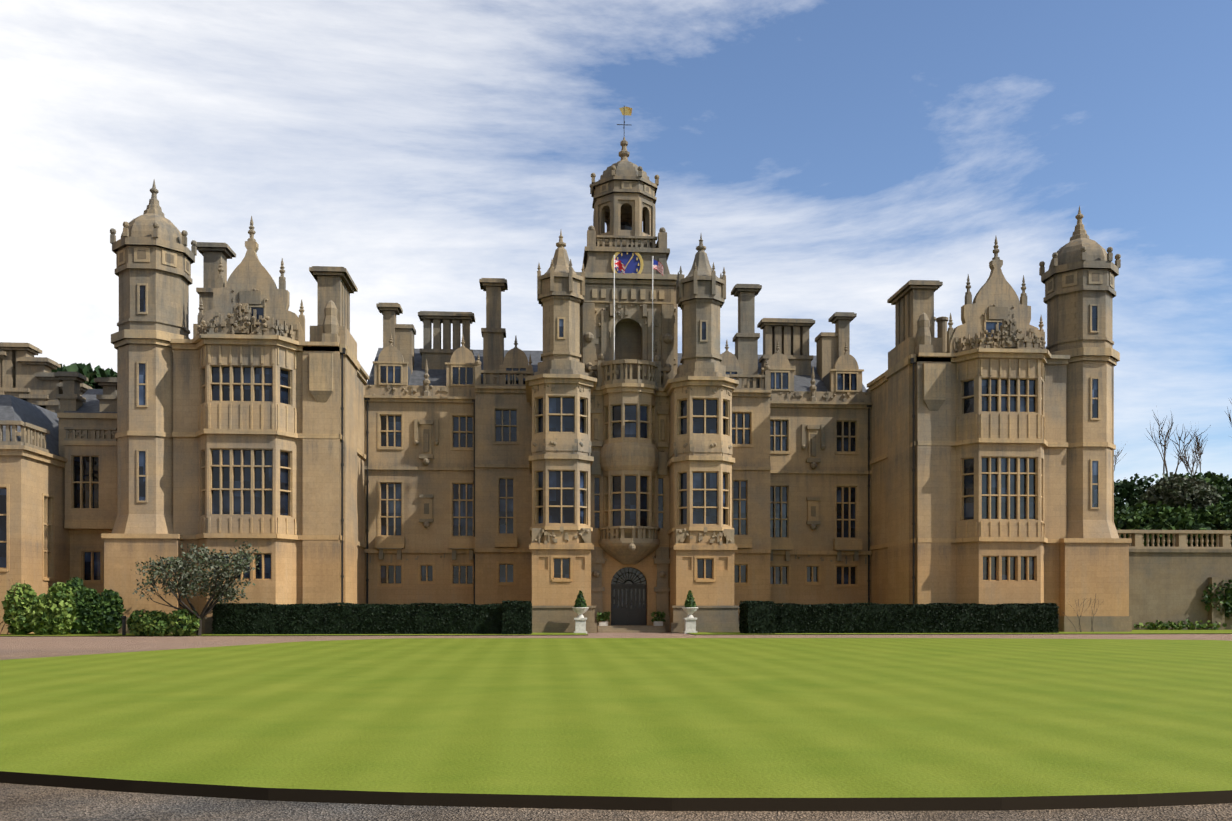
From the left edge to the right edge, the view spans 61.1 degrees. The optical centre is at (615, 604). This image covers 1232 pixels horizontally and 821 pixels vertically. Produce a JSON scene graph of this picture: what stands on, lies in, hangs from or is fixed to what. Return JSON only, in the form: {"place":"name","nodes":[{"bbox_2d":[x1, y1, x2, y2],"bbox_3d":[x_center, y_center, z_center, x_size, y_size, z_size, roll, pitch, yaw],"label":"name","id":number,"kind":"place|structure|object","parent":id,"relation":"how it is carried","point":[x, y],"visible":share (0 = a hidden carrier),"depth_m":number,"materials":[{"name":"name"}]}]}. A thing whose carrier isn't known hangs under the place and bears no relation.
{"place":"outdoors","nodes":[
{"label":"outdoors","id":0,"kind":"place"},
{"bbox_2d":[0,630,1231,820],"bbox_3d":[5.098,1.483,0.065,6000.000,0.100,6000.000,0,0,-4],"label":"ground","id":1,"kind":"structure","parent":0,"point":[1134,725],"depth_m":12.19,"materials":[{"name":"green plant"}]},
{"bbox_2d":[0,242,1231,633],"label":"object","id":2,"kind":"object","parent":1,"relation":"on","point":[58,476],"visible":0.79,"depth_m":59.17,"materials":[{"name":"beige stone"}]},
{"bbox_2d":[0,363,1231,635],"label":"vegetation","id":3,"kind":"object","parent":1,"relation":"on","point":[1188,501],"visible":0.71,"depth_m":53.14,"materials":[{"name":"green plant"}]},
{"bbox_2d":[101,180,1131,633],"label":"house sides","id":4,"kind":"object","parent":1,"relation":"on","point":[975,464],"visible":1,"depth_m":57.99,"materials":[{"name":"beige stone"}]},
{"bbox_2d":[576,106,683,632],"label":"clock tower","id":5,"kind":"structure","parent":1,"relation":"on","point":[629,332],"depth_m":60.07,"materials":[{"name":"stone"}]},
{"bbox_2d":[572,590,697,633],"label":"potted plants","id":6,"kind":"object","parent":1,"relation":"on","point":[580,608],"visible":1,"depth_m":55.86,"materials":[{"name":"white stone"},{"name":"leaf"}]},
{"bbox_2d":[212,600,1058,633],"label":"hedges","id":7,"kind":"object","parent":1,"relation":"on","point":[515,617],"visible":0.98,"depth_m":53.81,"materials":[{"name":"green plant"}]},
{"bbox_2d":[0,0,1231,503],"label":"sky","id":8,"kind":"structure","parent":0,"point":[828,156],"materials":[{"name":"blue"}]}
]}

